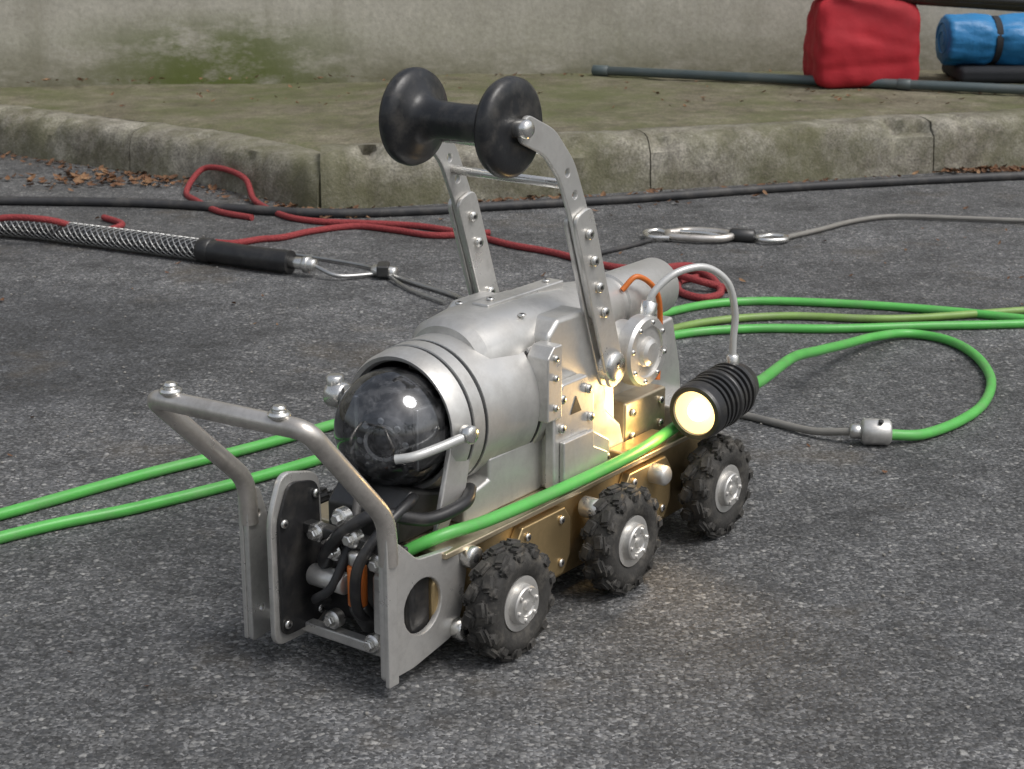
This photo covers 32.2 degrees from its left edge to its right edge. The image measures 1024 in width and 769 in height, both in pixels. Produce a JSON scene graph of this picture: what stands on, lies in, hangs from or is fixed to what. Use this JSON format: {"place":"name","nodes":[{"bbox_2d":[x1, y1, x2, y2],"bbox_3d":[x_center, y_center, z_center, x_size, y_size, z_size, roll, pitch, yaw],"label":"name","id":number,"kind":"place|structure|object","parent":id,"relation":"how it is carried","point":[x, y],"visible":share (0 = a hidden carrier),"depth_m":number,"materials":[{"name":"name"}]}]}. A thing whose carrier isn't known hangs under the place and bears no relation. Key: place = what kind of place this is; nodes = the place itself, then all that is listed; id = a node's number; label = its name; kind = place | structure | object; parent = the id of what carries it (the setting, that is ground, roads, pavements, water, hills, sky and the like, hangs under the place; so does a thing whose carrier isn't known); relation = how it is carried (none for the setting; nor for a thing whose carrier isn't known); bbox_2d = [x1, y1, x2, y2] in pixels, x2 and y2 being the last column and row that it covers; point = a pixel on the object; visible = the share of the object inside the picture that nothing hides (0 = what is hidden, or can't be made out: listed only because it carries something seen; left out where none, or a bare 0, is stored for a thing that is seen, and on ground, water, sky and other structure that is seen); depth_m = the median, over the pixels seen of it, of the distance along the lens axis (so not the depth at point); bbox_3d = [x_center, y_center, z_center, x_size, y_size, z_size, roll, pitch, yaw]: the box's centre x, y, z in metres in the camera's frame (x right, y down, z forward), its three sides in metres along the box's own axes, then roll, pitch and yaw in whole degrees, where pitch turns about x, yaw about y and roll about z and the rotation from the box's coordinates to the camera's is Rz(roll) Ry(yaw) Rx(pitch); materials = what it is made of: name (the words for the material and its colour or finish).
{"place":"outdoors","nodes":[
{"label":"outdoors","id":0,"kind":"place"},
{"bbox_2d":[328,477,439,543],"bbox_3d":[-0.129,0.125,1.946,0.100,0.055,0.110,12,21,35],"label":"camera cradle","id":1,"kind":"object","parent":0,"point":[392,494],"visible":0.44,"depth_m":1.91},
{"bbox_2d":[0,153,1023,768],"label":"asphalt ground","id":2,"kind":"structure","parent":0,"point":[718,699],"depth_m":2.28,"materials":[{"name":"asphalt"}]},
{"bbox_2d":[0,214,124,227],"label":"red rope","id":3,"kind":"object","parent":2,"relation":"on","point":[118,223],"visible":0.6,"depth_m":3.89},
{"bbox_2d":[0,221,318,273],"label":"cable pulling grip","id":4,"kind":"object","parent":2,"relation":"on","point":[206,250],"visible":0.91,"depth_m":3.77,"materials":[{"name":"silver metal"}]},
{"bbox_2d":[238,499,248,637],"bbox_3d":[-0.287,0.191,1.922,0.006,0.180,0.016,12,21,34],"label":"guard post","id":5,"kind":"object","parent":2,"relation":"on","point":[244,583],"visible":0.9,"depth_m":1.92,"materials":[{"name":"metal"}]},
{"bbox_2d":[147,389,398,568],"bbox_3d":[-0.241,0.093,1.778,0.216,0.184,0.146,12,21,35],"label":"guard tube","id":6,"kind":"object","parent":5,"relation":"attached to","point":[175,412],"visible":0.97,"depth_m":1.74,"materials":[{"name":"metal"}]},
{"bbox_2d":[159,381,290,420],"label":"guard tube screws","id":7,"kind":"object","parent":6,"relation":"attached to","point":[277,412],"visible":1,"depth_m":1.67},
{"bbox_2d":[244,487,270,639],"bbox_3d":[-0.274,0.192,1.929,0.007,0.175,0.039,12,21,34],"label":"guard plate","id":8,"kind":"object","parent":2,"relation":"on","point":[256,561],"visible":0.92,"depth_m":1.93,"materials":[{"name":"metal"}]},
{"bbox_2d":[267,470,325,643],"bbox_3d":[-0.231,0.181,1.901,0.007,0.191,0.083,12,21,35],"label":"plate","id":9,"kind":"object","parent":2,"relation":"on","point":[284,480],"visible":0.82,"depth_m":1.87,"materials":[{"name":"metal"}]},
{"bbox_2d":[277,480,321,634],"bbox_3d":[-0.226,0.182,1.898,0.004,0.170,0.067,12,21,34],"label":"plate pad","id":10,"kind":"object","parent":9,"relation":"attached to","point":[298,550],"visible":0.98,"depth_m":1.89,"materials":[{"name":"black plastic"}]},
{"bbox_2d":[303,618,380,656],"bbox_3d":[-0.189,0.268,1.906,0.190,0.012,0.014,12,21,35],"label":"front lower bar","id":11,"kind":"object","parent":9,"relation":"attached to","point":[339,634],"visible":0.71,"depth_m":1.90,"materials":[{"name":"metal"}]},
{"bbox_2d":[307,506,379,653],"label":"front bolts","id":12,"kind":"object","parent":11,"relation":"on","point":[334,618],"visible":0.89,"depth_m":1.86,"materials":[{"name":"metal"}]},
{"bbox_2d":[373,574,379,634],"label":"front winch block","id":13,"kind":"structure","parent":11,"relation":"on","point":[376,603],"depth_m":1.85,"materials":[{"name":"metal"}]},
{"bbox_2d":[216,223,490,244],"bbox_3d":[-0.365,-0.344,4.006,0.622,0.015,0.150,-3,17,-9],"label":"red rope","id":14,"kind":"object","parent":2,"relation":"on","point":[345,226],"visible":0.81,"depth_m":3.99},
{"bbox_2d":[296,253,462,303],"bbox_3d":[-0.190,-0.188,3.473,0.134,0.031,0.888,-14,22,-38],"label":"steel wire rope","id":15,"kind":"object","parent":2,"relation":"on","point":[382,269],"visible":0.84,"depth_m":3.59,"materials":[{"name":"metal"}]},
{"bbox_2d":[383,522,398,688],"bbox_3d":[-0.123,0.226,1.807,0.006,0.180,0.016,12,21,35],"label":"guard post","id":16,"kind":"object","parent":2,"relation":"on","point":[391,627],"visible":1,"depth_m":1.81,"materials":[{"name":"metal"}]},
{"bbox_2d":[378,544,466,680],"bbox_3d":[-0.091,0.220,1.862,0.007,0.150,0.139,12,21,35],"label":"guard plate","id":17,"kind":"object","parent":2,"relation":"on","point":[447,576],"visible":0.84,"depth_m":1.86,"materials":[{"name":"metal"}]},
{"bbox_2d":[450,545,482,641],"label":"guard knobs","id":18,"kind":"object","parent":17,"relation":"attached to","point":[467,555],"visible":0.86,"depth_m":1.90,"materials":[{"name":"metal"}]},
{"bbox_2d":[183,164,726,300],"bbox_3d":[-0.211,-0.362,3.988,1.678,0.065,0.242,13,21,37],"label":"red rope","id":19,"kind":"object","parent":2,"relation":"on","point":[706,279],"visible":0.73,"depth_m":4.05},
{"bbox_2d":[461,538,555,661],"bbox_3d":[-0.003,0.233,1.920,0.042,0.131,0.130,12,38,35],"label":"tyre","id":20,"kind":"object","parent":2,"relation":"on","point":[498,570],"visible":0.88,"depth_m":1.89,"materials":[{"name":"rubber"}]},
{"bbox_2d":[504,575,538,631],"bbox_3d":[0.013,0.237,1.908,0.014,0.062,0.062,12,38,35],"label":"hub","id":21,"kind":"object","parent":20,"relation":"on","point":[521,605],"visible":1,"depth_m":1.90,"materials":[{"name":"metal"}]},
{"bbox_2d":[0,104,1023,208],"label":"kerb","id":22,"kind":"structure","parent":2,"relation":"on","point":[361,175],"depth_m":4.61,"materials":[{"name":"concrete"}]},
{"bbox_2d":[0,171,1023,217],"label":"black hose","id":23,"kind":"object","parent":2,"relation":"on","point":[443,209],"visible":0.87,"depth_m":4.33,"materials":[{"name":"rubber"}]},
{"bbox_2d":[0,319,1023,543],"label":"green cable","id":24,"kind":"object","parent":2,"relation":"on","point":[67,521],"visible":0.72,"depth_m":2.49,"materials":[{"name":"rubber"}]},
{"bbox_2d":[0,297,1023,520],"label":"green cable","id":25,"kind":"object","parent":2,"relation":"on","point":[36,504],"visible":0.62,"depth_m":2.60,"materials":[{"name":"rubber"}]},
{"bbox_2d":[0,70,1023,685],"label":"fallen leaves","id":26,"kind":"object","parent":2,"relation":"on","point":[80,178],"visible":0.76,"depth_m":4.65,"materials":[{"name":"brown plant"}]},
{"bbox_2d":[413,438,700,620],"bbox_3d":[0.015,0.149,2.158,0.188,0.098,0.585,12,21,35],"label":"chassis","id":27,"kind":"object","parent":2,"relation":"on","point":[676,456],"visible":0.2,"depth_m":2.09,"materials":[{"name":"brown metal"}]},
{"bbox_2d":[320,539,428,633],"bbox_3d":[-0.165,0.213,1.920,0.173,0.080,0.035,12,21,35],"label":"front housing","id":28,"kind":"object","parent":27,"relation":"on","point":[416,613],"visible":0.18,"depth_m":1.88,"materials":[{"name":"black plastic"}]},
{"bbox_2d":[306,563,347,594],"bbox_3d":[-0.194,0.207,1.888,0.050,0.024,0.024,12,21,35],"label":"front roller","id":29,"kind":"object","parent":28,"relation":"attached to","point":[317,575],"visible":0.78,"depth_m":1.88,"materials":[{"name":"metal"}]},
{"bbox_2d":[267,511,407,553],"bbox_3d":[-0.187,0.158,1.875,0.190,0.012,0.015,12,21,35],"label":"front cross bar","id":30,"kind":"object","parent":28,"relation":"on","point":[328,529],"visible":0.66,"depth_m":1.87,"materials":[{"name":"metal"}]},
{"bbox_2d":[311,478,373,604],"bbox_3d":[-0.184,0.173,1.910,0.054,0.141,0.109,3,17,9],"label":"front cable","id":31,"kind":"object","parent":28,"relation":"on","point":[323,596],"visible":0.64,"depth_m":1.87,"materials":[{"name":"black rubber"}]},
{"bbox_2d":[349,601,373,631],"bbox_3d":[-0.156,0.244,1.878,0.022,0.041,0.036,12,21,35],"label":"connector socket","id":32,"kind":"object","parent":28,"relation":"attached to","point":[367,626],"visible":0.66,"depth_m":1.87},
{"bbox_2d":[347,564,367,607],"bbox_3d":[-0.162,0.211,1.859,0.021,0.046,0.021,12,21,35],"label":"orange connector","id":33,"kind":"object","parent":32,"relation":"attached to","point":[364,592],"visible":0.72,"depth_m":1.85,"materials":[{"name":"plastic"}]},
{"bbox_2d":[349,492,418,621],"bbox_3d":[-0.126,0.185,1.881,0.037,0.136,0.127,9,19,28],"label":"front cable","id":34,"kind":"object","parent":28,"relation":"attached to","point":[406,504],"visible":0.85,"depth_m":1.84,"materials":[{"name":"black plastic"}]},
{"bbox_2d":[317,482,476,568],"bbox_3d":[-0.118,0.163,1.895,0.181,0.094,0.077,-4,18,-14],"label":"front cable","id":35,"kind":"object","parent":28,"relation":"on","point":[460,505],"visible":0.81,"depth_m":1.86,"materials":[{"name":"black plastic"}]},
{"bbox_2d":[321,431,689,559],"bbox_3d":[0.026,0.094,2.156,0.208,0.008,0.600,12,21,35],"label":"deck plate","id":36,"kind":"object","parent":27,"relation":"on","point":[460,544],"visible":0.24,"depth_m":1.98,"materials":[{"name":"metal"}]},
{"bbox_2d":[432,448,469,531],"bbox_3d":[-0.064,0.105,1.910,0.007,0.115,0.069,12,21,35],"label":"cradle bracket","id":37,"kind":"object","parent":36,"relation":"on","point":[453,480],"visible":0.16,"depth_m":1.90,"materials":[{"name":"metal"}]},
{"bbox_2d":[443,440,541,522],"bbox_3d":[-0.025,0.079,2.079,0.140,0.066,0.279,12,21,35],"label":"body saddle","id":38,"kind":"object","parent":36,"relation":"on","point":[501,480],"visible":0.26,"depth_m":1.99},
{"bbox_2d":[448,291,622,487],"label":"body block","id":39,"kind":"structure","parent":36,"relation":"on","point":[564,326],"depth_m":2.05,"materials":[{"name":"metal"}]},
{"bbox_2d":[350,333,546,488],"bbox_3d":[-0.071,0.022,1.997,0.173,0.173,0.176,12,21,35],"label":"camera shroud","id":40,"kind":"object","parent":39,"relation":"on","point":[508,387],"visible":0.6,"depth_m":1.93,"materials":[{"name":"metal"}]},
{"bbox_2d":[323,382,350,407],"bbox_3d":[-0.193,0.011,1.975,0.025,0.030,0.030,12,21,35],"label":"camera fork pivot","id":41,"kind":"object","parent":40,"relation":"attached to","point":[332,396],"visible":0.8,"depth_m":1.96,"materials":[{"name":"metal"}]},
{"bbox_2d":[326,373,343,386],"bbox_3d":[-0.197,0.000,1.974,0.020,0.022,0.020,12,21,35],"label":"fork screw","id":42,"kind":"object","parent":41,"relation":"on","point":[333,379],"visible":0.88,"depth_m":1.97,"materials":[{"name":"metal"}]},
{"bbox_2d":[354,387,379,455],"bbox_3d":[-0.157,0.041,1.954,0.007,0.070,0.043,12,21,35],"label":"yoke","id":43,"kind":"object","parent":40,"relation":"attached to","point":[365,401],"visible":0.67,"depth_m":1.94,"materials":[{"name":"metal"}]},
{"bbox_2d":[355,392,418,468],"bbox_3d":[-0.128,0.051,1.924,0.072,0.072,0.072,6,18,19],"label":"camera","id":44,"kind":"object","parent":40,"relation":"on","point":[393,410],"visible":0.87,"depth_m":1.90,"materials":[{"name":"black plastic"}]},
{"bbox_2d":[363,424,401,461],"bbox_3d":[-0.139,0.063,1.895,0.042,0.044,0.018,12,21,35],"label":"camera lens ring","id":45,"kind":"object","parent":44,"relation":"attached to","point":[370,450],"visible":0.97,"depth_m":1.89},
{"bbox_2d":[357,418,408,467],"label":"leds","id":46,"kind":"object","parent":44,"relation":"attached to","point":[397,429],"visible":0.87,"depth_m":1.89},
{"bbox_2d":[374,430,395,450],"bbox_3d":[-0.136,0.059,1.903,0.026,0.026,0.026,12,21,35],"label":"camera lens","id":47,"kind":"object","parent":44,"relation":"attached to","point":[384,440],"visible":0.87,"depth_m":1.89,"materials":[{"name":"glass"}]},
{"bbox_2d":[334,366,450,486],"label":"camera dome","id":48,"kind":"structure","parent":40,"relation":"attached to","point":[408,380],"depth_m":1.96,"materials":[{"name":"glass"}]},
{"bbox_2d":[369,361,443,480],"bbox_3d":[-0.096,0.032,1.965,0.137,0.137,0.078,12,21,35],"label":"shroud liner","id":49,"kind":"object","parent":40,"relation":"in","point":[392,363],"visible":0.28,"depth_m":1.97,"materials":[{"name":"black plastic"}]},
{"bbox_2d":[379,386,444,461],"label":"yoke bridge","id":50,"kind":"structure","parent":40,"relation":"attached to","point":[418,399],"depth_m":1.93,"materials":[{"name":"metal"}]},
{"bbox_2d":[413,401,441,470],"bbox_3d":[-0.091,0.055,1.907,0.007,0.070,0.043,12,21,35],"label":"yoke","id":51,"kind":"object","parent":50,"relation":"attached to","point":[427,421],"visible":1,"depth_m":1.90,"materials":[{"name":"metal"}]},
{"bbox_2d":[394,434,464,463],"bbox_3d":[-0.083,0.067,1.868,0.086,0.029,0.018,-6,18,-18],"label":"camera fork lever","id":52,"kind":"object","parent":40,"relation":"attached to","point":[437,448],"visible":1,"depth_m":1.86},
{"bbox_2d":[458,424,478,444],"bbox_3d":[-0.046,0.053,1.883,0.015,0.020,0.020,12,21,35],"label":"camera fork pivot","id":53,"kind":"object","parent":52,"relation":"attached to","point":[470,433],"visible":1,"depth_m":1.88,"materials":[{"name":"metal"}]},
{"bbox_2d":[409,346,473,459],"bbox_3d":[-0.107,0.036,1.951,0.161,0.161,0.003,12,21,34],"label":"shroud seal","id":54,"kind":"object","parent":40,"relation":"attached to","point":[455,377],"visible":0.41,"depth_m":1.90,"materials":[{"name":"black plastic"}]},
{"bbox_2d":[411,340,487,472],"bbox_3d":[-0.093,0.031,1.968,0.164,0.164,0.004,12,21,35],"label":"shroud seal","id":55,"kind":"object","parent":40,"relation":"attached to","point":[475,382],"visible":0.41,"depth_m":1.92,"materials":[{"name":"black plastic"}]},
{"bbox_2d":[434,142,476,293],"bbox_3d":[-0.076,-0.211,2.064,0.007,0.250,0.168,12,21,35],"label":"arm","id":56,"kind":"object","parent":39,"relation":"attached to","point":[459,187],"visible":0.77,"depth_m":2.06},
{"bbox_2d":[379,67,541,177],"bbox_3d":[-0.056,-0.285,1.925,0.152,0.109,0.109,12,21,35],"label":"guide spool","id":57,"kind":"object","parent":56,"relation":"attached to","point":[421,117],"visible":0.98,"depth_m":1.91,"materials":[{"name":"plastic"}]},
{"bbox_2d":[448,199,473,294],"bbox_3d":[-0.042,-0.129,2.148,0.006,0.225,0.105,12,21,35],"label":"arm","id":58,"kind":"object","parent":39,"relation":"attached to","point":[461,251],"visible":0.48,"depth_m":2.11},
{"bbox_2d":[457,191,499,292],"bbox_3d":[-0.032,-0.127,2.141,0.005,0.225,0.105,12,21,34],"label":"arm","id":59,"kind":"object","parent":39,"relation":"attached to","point":[482,269],"visible":0.52,"depth_m":2.11},
{"bbox_2d":[409,258,678,371],"bbox_3d":[0.058,-0.065,2.152,0.126,0.128,0.447,12,21,35],"label":"top housing","id":60,"kind":"object","parent":39,"relation":"on","point":[501,330],"visible":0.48,"depth_m":2.01,"materials":[{"name":"metal"}]},
{"bbox_2d":[472,278,562,307],"bbox_3d":[0.008,-0.105,2.070,0.024,0.010,0.150,12,21,35],"label":"top rail","id":61,"kind":"object","parent":60,"relation":"on","point":[525,290],"visible":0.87,"depth_m":2.06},
{"bbox_2d":[615,314,666,386],"bbox_3d":[0.152,-0.043,2.169,0.050,0.088,0.088,12,21,35],"label":"lift motor","id":62,"kind":"object","parent":60,"relation":"attached to","point":[648,345],"visible":0.9,"depth_m":2.15,"materials":[{"name":"metal"}]},
{"bbox_2d":[639,300,657,315],"bbox_3d":[0.166,-0.088,2.176,0.020,0.033,0.027,12,21,35],"label":"motor gland","id":63,"kind":"object","parent":62,"relation":"attached to","point":[648,307],"visible":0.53,"depth_m":2.17,"materials":[{"name":"metal"}]},
{"bbox_2d":[620,274,662,379],"bbox_3d":[0.167,-0.071,2.221,0.069,0.140,0.023,-12,21,-34],"label":"orange lead","id":64,"kind":"object","parent":60,"relation":"attached to","point":[631,279],"visible":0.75,"depth_m":2.21,"materials":[{"name":"plastic"}]},
{"bbox_2d":[527,341,561,422],"bbox_3d":[0.037,-0.003,1.999,0.030,0.087,0.028,12,21,35],"label":"front ear","id":65,"kind":"object","parent":39,"relation":"on","point":[546,368],"visible":0.89,"depth_m":1.99},
{"bbox_2d":[564,214,605,385],"bbox_3d":[0.091,-0.100,2.054,0.006,0.225,0.105,12,21,35],"label":"arm","id":66,"kind":"object","parent":39,"relation":"attached to","point":[593,340],"visible":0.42,"depth_m":2.04},
{"bbox_2d":[604,385,613,417],"bbox_3d":[0.102,0.022,2.120,0.010,0.150,0.070,12,21,35],"label":"arm mount","id":67,"kind":"object","parent":39,"relation":"attached to","point":[609,399],"visible":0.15,"depth_m":2.13,"materials":[{"name":"metal"}]},
{"bbox_2d":[597,352,624,381],"bbox_3d":[0.107,-0.025,2.105,0.047,0.036,0.036,12,21,35],"label":"arm pivot","id":68,"kind":"object","parent":67,"relation":"attached to","point":[614,373],"visible":0.52,"depth_m":2.09,"materials":[{"name":"metal"}]},
{"bbox_2d":[573,208,623,387],"bbox_3d":[0.101,-0.098,2.046,0.005,0.225,0.105,12,21,35],"label":"arm","id":69,"kind":"object","parent":68,"relation":"attached to","point":[606,334],"visible":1,"depth_m":2.03},
{"bbox_2d":[518,115,591,317],"bbox_3d":[0.058,-0.182,1.970,0.006,0.250,0.168,12,21,34],"label":"arm","id":70,"kind":"object","parent":69,"relation":"attached to","point":[545,142],"visible":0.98,"depth_m":1.95},
{"bbox_2d":[451,165,558,188],"bbox_3d":[-0.004,-0.236,2.013,0.166,0.011,0.012,12,21,35],"label":"arm cross rod","id":71,"kind":"object","parent":70,"relation":"attached to","point":[520,178],"visible":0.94,"depth_m":2.01,"materials":[{"name":"metal"}]},
{"bbox_2d":[511,118,534,139],"bbox_3d":[0.010,-0.271,1.878,0.024,0.021,0.021,12,21,35],"label":"spool nut","id":72,"kind":"object","parent":70,"relation":"attached to","point":[523,128],"visible":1,"depth_m":1.87,"materials":[{"name":"metal"}]},
{"bbox_2d":[586,229,620,367],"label":"arm bolts","id":73,"kind":"object","parent":69,"relation":"attached to","point":[594,264],"visible":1,"depth_m":2.03,"materials":[{"name":"metal"}]},
{"bbox_2d":[404,422,678,555],"bbox_3d":[0.096,0.112,2.110,0.075,0.063,0.684,14,22,38],"label":"hoist cable","id":74,"kind":"object","parent":36,"relation":"on","point":[450,532],"visible":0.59,"depth_m":1.98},
{"bbox_2d":[545,373,608,487],"bbox_3d":[0.077,0.048,2.065,0.014,0.124,0.117,12,21,35],"label":"side casting","id":75,"kind":"object","parent":36,"relation":"on","point":[573,387],"visible":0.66,"depth_m":2.03,"materials":[{"name":"metal"}]},
{"bbox_2d":[559,429,607,481],"bbox_3d":[0.084,0.080,2.066,0.007,0.050,0.092,12,21,35],"label":"side casting lip","id":76,"kind":"object","parent":75,"relation":"attached to","point":[580,453],"visible":0.91,"depth_m":2.05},
{"bbox_2d":[609,429,666,458],"bbox_3d":[0.155,0.076,2.174,0.024,0.016,0.100,12,21,35],"label":"cable tray","id":77,"kind":"object","parent":36,"relation":"on","point":[621,448],"visible":0.56,"depth_m":2.16,"materials":[{"name":"brown metal"}]},
{"bbox_2d":[613,383,664,441],"bbox_3d":[0.151,0.038,2.220,0.039,0.061,0.095,12,21,35],"label":"gearbox","id":78,"kind":"object","parent":36,"relation":"on","point":[647,406],"visible":0.46,"depth_m":2.20,"materials":[{"name":"metal"}]},
{"bbox_2d":[613,315,679,395],"bbox_3d":[0.130,-0.015,2.269,0.090,0.134,0.199,12,21,35],"label":"support","id":79,"kind":"object","parent":36,"relation":"on","point":[669,380],"visible":0.14,"depth_m":2.29,"materials":[{"name":"metal"}]},
{"bbox_2d":[670,362,758,439],"bbox_3d":[0.260,0.017,2.233,0.077,0.078,0.131,12,21,35],"label":"lamp body","id":80,"kind":"object","parent":36,"relation":"on","point":[721,390],"visible":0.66,"depth_m":2.20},
{"bbox_2d":[646,263,738,354],"bbox_3d":[0.225,-0.088,2.203,0.013,0.129,0.135,32,36,60],"label":"lamp cable","id":81,"kind":"object","parent":80,"relation":"attached to","point":[679,271],"visible":1,"depth_m":2.20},
{"bbox_2d":[675,392,714,433],"bbox_3d":[0.229,0.034,2.189,0.056,0.056,0.016,12,21,35],"label":"lamp reflector","id":82,"kind":"object","parent":80,"relation":"in","point":[683,403],"visible":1,"depth_m":2.20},
{"bbox_2d":[688,400,707,420],"bbox_3d":[0.230,0.032,2.191,0.026,0.026,0.026,12,21,35],"label":"lamp bulb","id":83,"kind":"object","parent":82,"relation":"in","point":[697,410],"visible":1,"depth_m":2.18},
{"bbox_2d":[670,385,720,439],"bbox_3d":[0.225,0.035,2.184,0.072,0.072,0.010,12,21,35],"label":"lamp bezel","id":84,"kind":"object","parent":80,"relation":"attached to","point":[709,397],"visible":1,"depth_m":2.18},
{"bbox_2d":[696,369,744,426],"bbox_3d":[0.257,0.018,2.229,0.076,0.076,0.013,12,21,35],"label":"lamp clamp","id":85,"kind":"object","parent":80,"relation":"attached to","point":[732,381],"visible":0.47,"depth_m":2.21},
{"bbox_2d":[511,506,569,575],"bbox_3d":[0.032,0.188,2.017,0.012,0.081,0.106,12,21,35],"label":"side cover","id":86,"kind":"object","parent":27,"relation":"attached to","point":[549,533],"visible":0.62,"depth_m":2.02,"materials":[{"name":"brown metal"}]},
{"bbox_2d":[578,496,597,517],"bbox_3d":[0.093,0.144,2.066,0.028,0.025,0.025,12,21,35],"label":"side knob","id":87,"kind":"object","parent":27,"relation":"attached to","point":[585,504],"visible":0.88,"depth_m":2.06,"materials":[{"name":"metal"}]},
{"bbox_2d":[619,455,669,516],"bbox_3d":[0.163,0.136,2.186,0.012,0.081,0.106,12,21,35],"label":"side cover","id":88,"kind":"object","parent":27,"relation":"attached to","point":[660,493],"visible":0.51,"depth_m":2.19,"materials":[{"name":"brown metal"}]},
{"bbox_2d":[647,463,671,485],"bbox_3d":[0.180,0.110,2.178,0.028,0.025,0.025,12,21,35],"label":"side knob","id":89,"kind":"object","parent":27,"relation":"attached to","point":[659,474],"visible":1,"depth_m":2.17,"materials":[{"name":"metal"}]},
{"bbox_2d":[578,481,662,594],"bbox_3d":[0.129,0.181,2.091,0.042,0.130,0.131,12,0,35],"label":"tyre","id":90,"kind":"object","parent":2,"relation":"on","point":[618,506],"visible":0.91,"depth_m":2.06,"materials":[{"name":"rubber"}]},
{"bbox_2d":[618,515,648,566],"bbox_3d":[0.145,0.185,2.079,0.014,0.062,0.062,12,0,35],"label":"hub","id":91,"kind":"object","parent":90,"relation":"in","point":[633,541],"visible":1,"depth_m":2.07,"materials":[{"name":"metal"}]},
{"bbox_2d":[601,238,652,254],"bbox_3d":[0.247,-0.301,3.870,0.014,0.010,0.192,15,23,41],"label":"black cable","id":92,"kind":"object","parent":2,"relation":"on","point":[626,246],"visible":0.91,"depth_m":3.87,"materials":[{"name":"rubber"}]},
{"bbox_2d":[678,434,752,537],"bbox_3d":[0.260,0.129,2.261,0.042,0.130,0.131,12,51,35],"label":"tyre","id":93,"kind":"object","parent":2,"relation":"on","point":[710,459],"visible":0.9,"depth_m":2.23,"materials":[{"name":"rubber"}]},
{"bbox_2d":[715,464,741,511],"bbox_3d":[0.277,0.133,2.249,0.014,0.062,0.062,12,51,35],"label":"hub","id":94,"kind":"object","parent":93,"relation":"on","point":[728,489],"visible":1,"depth_m":2.24,"materials":[{"name":"metal"}]},
{"bbox_2d":[643,214,1023,242],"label":"steel cable","id":95,"kind":"object","parent":2,"relation":"on","point":[701,234],"visible":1,"depth_m":3.97,"materials":[{"name":"metal"}]},
{"bbox_2d":[674,307,1023,330],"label":"olive cable","id":96,"kind":"object","parent":2,"relation":"on","point":[834,317],"visible":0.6,"depth_m":3.28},
{"bbox_2d":[740,329,995,444],"bbox_3d":[0.540,-0.030,2.736,0.320,0.158,0.938,12,21,35],"label":"looped green cable","id":97,"kind":"object","parent":2,"relation":"on","point":[868,431],"visible":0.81,"depth_m":2.68,"materials":[{"name":"rubber"}]},
{"bbox_2d":[0,70,1023,151],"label":"pavement","id":98,"kind":"structure","parent":0,"point":[569,102],"depth_m":5.13,"materials":[{"name":"concrete"}]},
{"bbox_2d":[0,0,1023,121],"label":"plaster wall","id":99,"kind":"structure","parent":98,"relation":"on","point":[94,42],"depth_m":5.63,"materials":[{"name":"paint"}]},
{"bbox_2d":[591,65,1023,94],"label":"duct rod","id":100,"kind":"object","parent":98,"relation":"on","point":[897,84],"visible":1,"depth_m":5.44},
{"bbox_2d":[803,0,920,88],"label":"red holdall bag","id":101,"kind":"object","parent":98,"relation":"on","point":[854,43],"visible":0.93,"depth_m":5.31,"materials":[{"name":"fabric"}]},
{"bbox_2d":[931,0,1023,5],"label":"steel tube","id":102,"kind":"object","parent":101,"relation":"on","point":[1011,2],"depth_m":5.22,"materials":[{"name":"metal"}]},
{"bbox_2d":[900,0,1023,11],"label":"steel tube","id":103,"kind":"object","parent":98,"relation":"on","point":[972,5],"depth_m":5.31,"materials":[{"name":"metal"}]},
{"bbox_2d":[942,63,1023,82],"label":"folded dark tarpaulin","id":104,"kind":"object","parent":98,"relation":"on","point":[991,73],"visible":0.82,"depth_m":5.47,"materials":[{"name":"plastic"}]},
{"bbox_2d":[935,13,1023,65],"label":"blue tarp roll","id":105,"kind":"object","parent":104,"relation":"on","point":[973,39],"visible":1,"depth_m":5.47,"materials":[{"name":"fabric"}]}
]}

